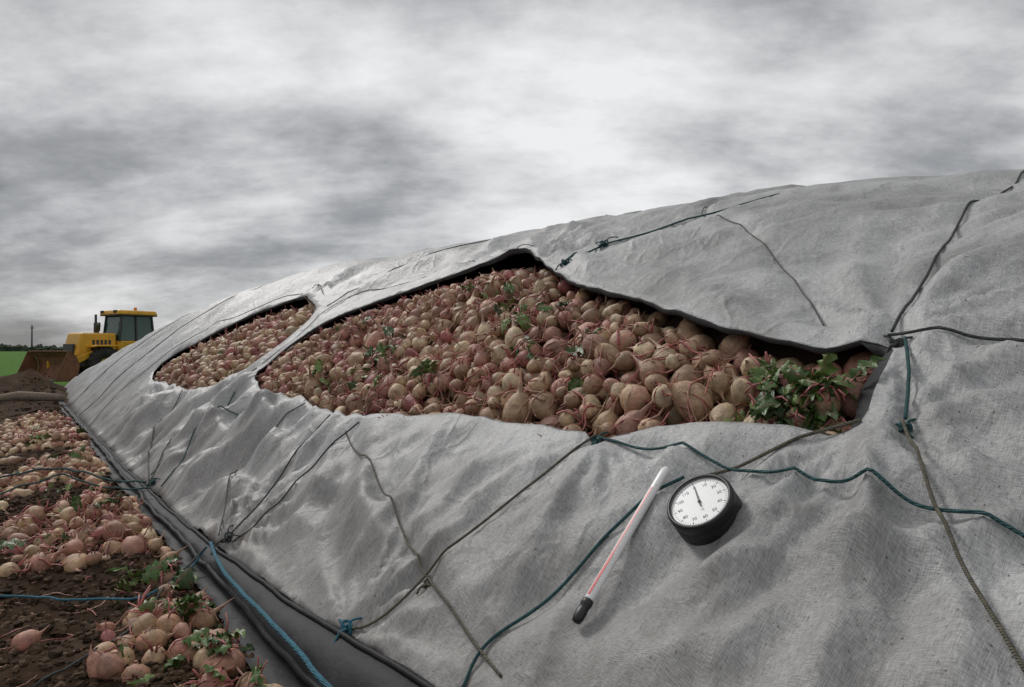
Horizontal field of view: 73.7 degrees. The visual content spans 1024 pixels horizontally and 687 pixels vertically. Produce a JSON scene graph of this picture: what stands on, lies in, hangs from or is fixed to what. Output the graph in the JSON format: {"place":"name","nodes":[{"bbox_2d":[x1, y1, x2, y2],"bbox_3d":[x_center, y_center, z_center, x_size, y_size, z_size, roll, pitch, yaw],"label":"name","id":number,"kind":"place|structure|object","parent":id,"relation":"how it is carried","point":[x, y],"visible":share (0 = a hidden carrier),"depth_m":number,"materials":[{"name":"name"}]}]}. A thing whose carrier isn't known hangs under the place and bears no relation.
{"place":"outdoors","nodes":[
{"label":"outdoors","id":0,"kind":"place"},
{"bbox_2d":[103,316,106,332],"bbox_3d":[-19.185,-0.712,32.161,0.099,1.287,0.235,-1,-1,66],"label":"cab post","id":1,"kind":"object","parent":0,"point":[104,324],"visible":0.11,"depth_m":32.14,"materials":[{"name":"black metal"}]},
{"bbox_2d":[119,315,122,341],"bbox_3d":[-18.006,-0.719,31.403,0.099,1.287,0.235,0,-1,-1],"label":"cab post","id":2,"kind":"object","parent":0,"point":[121,316],"visible":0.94,"depth_m":31.35,"materials":[{"name":"black metal"}]},
{"bbox_2d":[116,341,135,351],"bbox_3d":[-18.190,0.243,32.403,1.536,0.721,1.728,0,-1,33],"label":"cab base","id":3,"kind":"object","parent":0,"point":[122,344],"visible":0.13,"depth_m":31.41,"materials":[{"name":"yellow metal"}]},
{"bbox_2d":[105,316,151,340],"bbox_3d":[-18.190,-0.720,32.412,1.437,1.205,1.590,0,-1,33],"label":"cab glass","id":4,"kind":"object","parent":3,"relation":"on","point":[144,327],"visible":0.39,"depth_m":31.89,"materials":[{"name":"clear glass"}]},
{"bbox_2d":[100,314,156,316],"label":"roof trim","id":5,"kind":"structure","parent":4,"relation":"attached to","point":[128,315],"depth_m":31.74,"materials":[{"name":"metal"}]},
{"bbox_2d":[135,316,137,340],"bbox_3d":[-17.622,-0.713,32.001,0.152,1.288,0.077,0,-1,33],"label":"cab post","id":6,"kind":"object","parent":3,"relation":"on","point":[136,338],"visible":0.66,"depth_m":31.96,"materials":[{"name":"black metal"}]},
{"bbox_2d":[0,351,253,686],"bbox_3d":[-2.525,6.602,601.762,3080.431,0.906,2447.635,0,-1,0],"label":"ground","id":7,"kind":"structure","parent":0,"point":[10,365],"depth_m":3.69,"materials":[{"name":"soil"}]},
{"bbox_2d":[0,343,62,350],"bbox_3d":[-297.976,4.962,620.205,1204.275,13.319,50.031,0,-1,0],"label":"distant tree line","id":8,"kind":"object","parent":7,"relation":"on","point":[19,347],"visible":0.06,"depth_m":611.17,"materials":[{"name":"green plant"}]},
{"bbox_2d":[31,325,32,349],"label":"utility pole","id":9,"kind":"object","parent":7,"relation":"on","point":[31,337],"visible":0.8,"depth_m":89.97,"materials":[{"name":"metal"}]},
{"bbox_2d":[0,391,64,401],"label":"old log","id":10,"kind":"object","parent":7,"relation":"on","point":[31,396],"visible":0.93,"depth_m":15.05,"materials":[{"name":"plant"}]},
{"bbox_2d":[17,350,79,381],"bbox_3d":[-20.097,0.975,29.465,3.729,1.345,0.982,0,-1,33],"label":"bucket","id":11,"kind":"object","parent":7,"relation":"on","point":[64,365],"visible":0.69,"depth_m":29.80,"materials":[{"name":"metal"}]},
{"bbox_2d":[77,344,108,362],"bbox_3d":[-18.711,0.556,30.081,0.134,1.066,1.776,0,-1,33],"label":"lift arm","id":12,"kind":"object","parent":11,"relation":"attached to","point":[83,357],"visible":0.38,"depth_m":29.92},
{"bbox_2d":[0,473,150,494],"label":"loose rope","id":13,"kind":"object","parent":7,"relation":"on","point":[77,480],"visible":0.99,"depth_m":5.74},
{"bbox_2d":[79,360,86,366],"bbox_3d":[-18.398,0.781,32.075,0.864,0.566,3.456,0,-1,33],"label":"chassis","id":14,"kind":"object","parent":7,"relation":"on","point":[82,363],"visible":0.08,"depth_m":30.52,"materials":[{"name":"metal"}]},
{"bbox_2d":[65,333,115,356],"bbox_3d":[-19.138,0.060,30.930,1.335,1.061,1.739,0,-1,33],"label":"hood","id":15,"kind":"object","parent":14,"relation":"on","point":[81,341],"visible":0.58,"depth_m":30.34,"materials":[{"name":"yellow paint"}]},
{"bbox_2d":[63,344,74,353],"bbox_3d":[-19.608,0.274,30.198,0.864,0.515,0.096,0,-1,33],"label":"grille","id":16,"kind":"object","parent":15,"relation":"attached to","point":[69,347],"visible":0.56,"depth_m":30.07,"materials":[{"name":"metal"}]},
{"bbox_2d":[94,314,97,332],"bbox_3d":[-19.230,-0.851,31.541,0.173,0.978,0.173,0,-1,33],"label":"exhaust stack","id":17,"kind":"object","parent":15,"relation":"on","point":[95,323],"visible":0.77,"depth_m":31.49,"materials":[{"name":"metal"}]},
{"bbox_2d":[86,348,115,368],"bbox_3d":[-18.239,0.926,30.545,0.432,1.483,1.382,0,-1,33],"label":"tyre","id":18,"kind":"object","parent":7,"relation":"on","point":[100,355],"visible":0.34,"depth_m":30.20,"materials":[{"name":"rubber"}]},
{"bbox_3d":[-18.239,0.180,30.552,0.415,0.072,0.096,0,-1,33],"label":"lug","id":19,"kind":"object","parent":18,"relation":"attached to","visible":0},
{"bbox_2d":[87,345,120,346],"bbox_3d":[-18.239,0.102,30.553,0.538,0.082,1.216,0,-1,33],"label":"front fender","id":20,"kind":"object","parent":19,"relation":"on","point":[104,346],"visible":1,"depth_m":30.30,"materials":[{"name":"yellow paint"}]},
{"bbox_2d":[0,546,207,600],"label":"loose rope","id":21,"kind":"object","parent":7,"relation":"on","point":[88,599],"visible":0.81,"depth_m":3.51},
{"bbox_2d":[32,546,205,686],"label":"loose rope","id":22,"kind":"object","parent":7,"relation":"on","point":[96,648],"visible":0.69,"depth_m":2.82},
{"bbox_2d":[0,448,263,686],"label":"spilled stems","id":23,"kind":"object","parent":7,"relation":"on","point":[37,522],"visible":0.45,"depth_m":4.28,"materials":[{"name":"plant"}]},
{"bbox_2d":[0,409,282,686],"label":"spilled beets","id":24,"kind":"object","parent":7,"relation":"on","point":[101,664],"visible":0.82,"depth_m":4.26,"materials":[{"name":"beige food"}]},
{"bbox_2d":[0,467,145,482],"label":"loose rope","id":25,"kind":"object","parent":24,"relation":"on","point":[92,474],"visible":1,"depth_m":6.21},
{"bbox_2d":[52,382,435,686],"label":"black ground sheet","id":26,"kind":"object","parent":7,"relation":"on","point":[345,660],"visible":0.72,"depth_m":3.06,"materials":[{"name":"plastic"}]},
{"bbox_2d":[146,478,159,486],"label":"rope knot","id":27,"kind":"object","parent":26,"relation":"on","point":[152,482],"visible":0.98,"depth_m":6.14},
{"bbox_2d":[209,542,332,686],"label":"edge rope","id":28,"kind":"object","parent":26,"relation":"on","point":[320,678],"visible":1,"depth_m":2.87,"materials":[{"name":"blue fabric"}]},
{"bbox_2d":[334,617,361,641],"bbox_3d":[-0.672,1.183,2.789,0.119,0.123,0.173,0,-1,0],"label":"rope knot","id":29,"kind":"object","parent":26,"relation":"on","point":[347,626],"visible":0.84,"depth_m":2.78,"materials":[{"name":"blue fabric"}]},
{"bbox_2d":[153,253,866,440],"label":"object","id":30,"kind":"object","parent":7,"relation":"on","point":[524,261],"visible":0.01,"depth_m":4.78,"materials":[{"name":"soil"}]},
{"bbox_2d":[153,265,879,439],"bbox_3d":[-1.820,0.097,7.154,2.089,1.590,11.740,0,-1,-37],"label":"beet pile","id":31,"kind":"object","parent":30,"relation":"on","point":[738,351],"visible":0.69,"depth_m":4.13,"materials":[{"name":"food"}]},
{"bbox_2d":[65,169,1023,686],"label":"tarpaulin","id":32,"kind":"object","parent":7,"relation":"on","point":[791,579],"visible":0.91,"depth_m":2.63,"materials":[{"name":"grey fabric"}]},
{"bbox_2d":[70,313,190,404],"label":"tie rope","id":33,"kind":"object","parent":32,"relation":"on","point":[122,356],"visible":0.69,"depth_m":16.37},
{"bbox_2d":[147,390,182,479],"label":"tie rope","id":34,"kind":"object","parent":32,"relation":"on","point":[152,439],"visible":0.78,"depth_m":7.62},
{"bbox_2d":[79,286,262,414],"bbox_3d":[-6.556,-0.047,14.223,4.171,2.838,0.472,0,-1,-38],"label":"tie rope","id":35,"kind":"object","parent":32,"relation":"on","point":[157,345],"visible":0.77,"depth_m":13.55,"materials":[{"name":"black fabric"}]},
{"bbox_2d":[150,405,238,474],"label":"tie rope","id":36,"kind":"object","parent":32,"relation":"on","point":[218,407],"visible":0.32,"depth_m":6.44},
{"bbox_2d":[161,391,234,486],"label":"tie rope","id":37,"kind":"object","parent":32,"relation":"on","point":[188,447],"visible":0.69,"depth_m":6.21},
{"bbox_2d":[151,368,256,477],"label":"tie rope","id":38,"kind":"object","parent":32,"relation":"on","point":[165,449],"visible":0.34,"depth_m":6.52,"materials":[{"name":"black fabric"}]},
{"bbox_2d":[91,284,323,422],"bbox_3d":[-4.386,0.244,10.516,4.970,2.136,1.202,0,-1,27],"label":"tie rope","id":39,"kind":"object","parent":32,"relation":"on","point":[200,332],"visible":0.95,"depth_m":11.35,"materials":[{"name":"fabric"}]},
{"bbox_2d":[210,524,241,554],"bbox_3d":[-1.721,1.209,4.199,0.198,0.155,0.199,0,-1,0],"label":"rope knot","id":40,"kind":"object","parent":32,"relation":"on","point":[229,536],"visible":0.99,"depth_m":4.15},
{"bbox_2d":[218,403,304,535],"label":"tie rope","id":41,"kind":"object","parent":32,"relation":"on","point":[238,470],"visible":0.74,"depth_m":4.77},
{"bbox_2d":[230,414,330,533],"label":"tie rope","id":42,"kind":"object","parent":32,"relation":"attached to","point":[237,526],"visible":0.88,"depth_m":4.46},
{"bbox_2d":[232,421,359,541],"bbox_3d":[-1.325,0.853,4.252,0.770,0.696,0.099,0,-1,-27],"label":"tie rope","id":43,"kind":"object","parent":32,"relation":"on","point":[296,480],"visible":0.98,"depth_m":4.26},
{"bbox_2d":[262,244,539,363],"bbox_3d":[-0.990,-0.325,6.975,3.442,1.092,0.906,0,-1,29],"label":"tie rope","id":44,"kind":"object","parent":32,"relation":"on","point":[363,291],"visible":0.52,"depth_m":7.64,"materials":[{"name":"grey fabric"}]},
{"bbox_2d":[327,239,490,305],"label":"tie rope","id":45,"kind":"object","parent":32,"relation":"on","point":[407,263],"visible":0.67,"depth_m":8.60,"materials":[{"name":"fabric"}]},
{"bbox_2d":[345,430,501,676],"bbox_3d":[-0.577,0.807,3.295,0.043,0.504,2.543,0,-1,-25],"label":"tie rope","id":46,"kind":"object","parent":32,"relation":"on","point":[492,665],"visible":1,"depth_m":2.70,"materials":[{"name":"black fabric"}]},
{"bbox_2d":[416,575,430,593],"bbox_3d":[-0.332,0.965,2.713,0.075,0.066,0.073,0,-1,-40],"label":"rope knot","id":47,"kind":"object","parent":32,"relation":"on","point":[426,583],"visible":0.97,"depth_m":2.71,"materials":[{"name":"fabric"}]},
{"bbox_2d":[352,434,595,629],"bbox_3d":[-0.161,0.781,2.810,1.059,0.792,0.111,0,-1,-6],"label":"tie rope","id":48,"kind":"object","parent":32,"relation":"on","point":[468,533],"visible":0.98,"depth_m":2.78,"materials":[{"name":"fabric"}]},
{"bbox_2d":[152,248,892,436],"bbox_3d":[-1.919,-0.105,7.130,1.720,1.427,11.510,0,-1,-37],"label":"tarp hem","id":49,"kind":"object","parent":32,"relation":"on","point":[866,393],"visible":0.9,"depth_m":3.35,"materials":[{"name":"black fabric"}]},
{"bbox_2d":[555,259,571,269],"bbox_3d":[0.394,-0.564,4.953,0.140,0.115,0.130,0,-1,32],"label":"rope knot","id":50,"kind":"object","parent":32,"relation":"on","point":[562,263],"visible":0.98,"depth_m":4.94,"materials":[{"name":"green fabric"}]},
{"bbox_2d":[461,476,684,686],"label":"tie rope","id":51,"kind":"object","parent":32,"relation":"on","point":[566,581],"visible":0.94,"depth_m":2.33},
{"bbox_2d":[591,431,608,444],"bbox_3d":[0.373,0.414,2.902,0.081,0.076,0.096,0,-1,0],"label":"rope knot","id":52,"kind":"object","parent":32,"relation":"on","point":[595,440],"visible":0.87,"depth_m":2.90,"materials":[{"name":"green fabric"}]},
{"bbox_2d":[595,236,617,251],"bbox_3d":[0.706,-0.731,5.197,0.194,0.157,0.164,0,-1,0],"label":"rope knot","id":53,"kind":"object","parent":32,"relation":"on","point":[604,242],"visible":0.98,"depth_m":5.16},
{"bbox_2d":[572,467,668,623],"bbox_3d":[0.379,0.662,2.305,0.040,0.037,0.645,-4,39,51],"label":"probe thermometer","id":54,"kind":"object","parent":32,"relation":"on","point":[583,608],"visible":1,"depth_m":2.27,"materials":[{"name":"white plastic"},{"name":"black rubber"},{"name":"red ink"}]},
{"bbox_2d":[563,193,778,261],"bbox_3d":[1.155,-0.837,5.057,1.566,0.502,0.251,0,-1,2],"label":"tie rope","id":55,"kind":"object","parent":32,"relation":"on","point":[569,257],"visible":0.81,"depth_m":5.02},
{"bbox_2d":[667,474,741,545],"bbox_3d":[0.629,0.542,2.223,0.228,0.104,0.228,-30,23,13],"label":"dial thermometer","id":56,"kind":"object","parent":32,"relation":"on","point":[703,509],"visible":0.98,"depth_m":2.18,"materials":[{"name":"black plastic"}]},
{"bbox_2d":[702,206,824,325],"bbox_3d":[1.397,-0.583,4.148,0.166,1.042,2.508,0,-1,6],"label":"tie rope","id":57,"kind":"object","parent":32,"relation":"on","point":[806,297],"visible":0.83,"depth_m":3.59,"materials":[{"name":"fabric"}]},
{"bbox_2d":[708,418,860,474],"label":"tie rope","id":58,"kind":"object","parent":32,"relation":"on","point":[761,455],"visible":0.81,"depth_m":2.33,"materials":[{"name":"fabric"}]},
{"bbox_2d":[596,436,1023,537],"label":"tie rope","id":59,"kind":"object","parent":32,"relation":"on","point":[947,510],"visible":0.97,"depth_m":2.01,"materials":[{"name":"green fabric"}]},
{"bbox_2d":[883,335,912,353],"bbox_3d":[1.424,0.010,2.539,0.124,0.088,0.118,0,-1,0],"label":"rope knot","id":60,"kind":"object","parent":32,"relation":"on","point":[894,343],"visible":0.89,"depth_m":2.50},
{"bbox_2d":[895,418,915,438],"bbox_3d":[1.224,0.266,2.153,0.084,0.061,0.071,0,-1,37],"label":"rope knot","id":61,"kind":"object","parent":32,"relation":"on","point":[909,425],"visible":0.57,"depth_m":2.14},
{"bbox_2d":[903,336,910,419],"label":"tie rope","id":62,"kind":"object","parent":32,"relation":"on","point":[907,397],"visible":1,"depth_m":2.28,"materials":[{"name":"fabric"}]},
{"bbox_2d":[887,326,1023,341],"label":"tie rope","id":63,"kind":"object","parent":32,"relation":"on","point":[957,332],"visible":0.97,"depth_m":2.35,"materials":[{"name":"black fabric"}]},
{"bbox_2d":[890,170,1023,331],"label":"tie rope","id":64,"kind":"object","parent":32,"relation":"attached to","point":[908,303],"visible":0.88,"depth_m":2.95,"materials":[{"name":"fabric"}]},
{"bbox_2d":[901,419,1023,672],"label":"tie rope","id":65,"kind":"object","parent":32,"relation":"on","point":[1005,636],"visible":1,"depth_m":1.65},
{"bbox_2d":[100,310,156,315],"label":"cab roof","id":66,"kind":"structure","parent":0,"point":[131,312],"depth_m":31.82,"materials":[{"name":"yellow metal"}]},
{"bbox_2d":[151,317,153,331],"bbox_3d":[-17.191,-0.707,32.671,0.100,1.287,0.221,-2,-2,71],"label":"cab post","id":67,"kind":"object","parent":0,"point":[152,324],"visible":0.56,"depth_m":32.64,"materials":[{"name":"black metal"}]},
{"bbox_2d":[0,0,1023,346],"label":"sky","id":68,"kind":"structure","parent":0,"point":[172,159],"materials":[{"name":"grey"}]}
]}

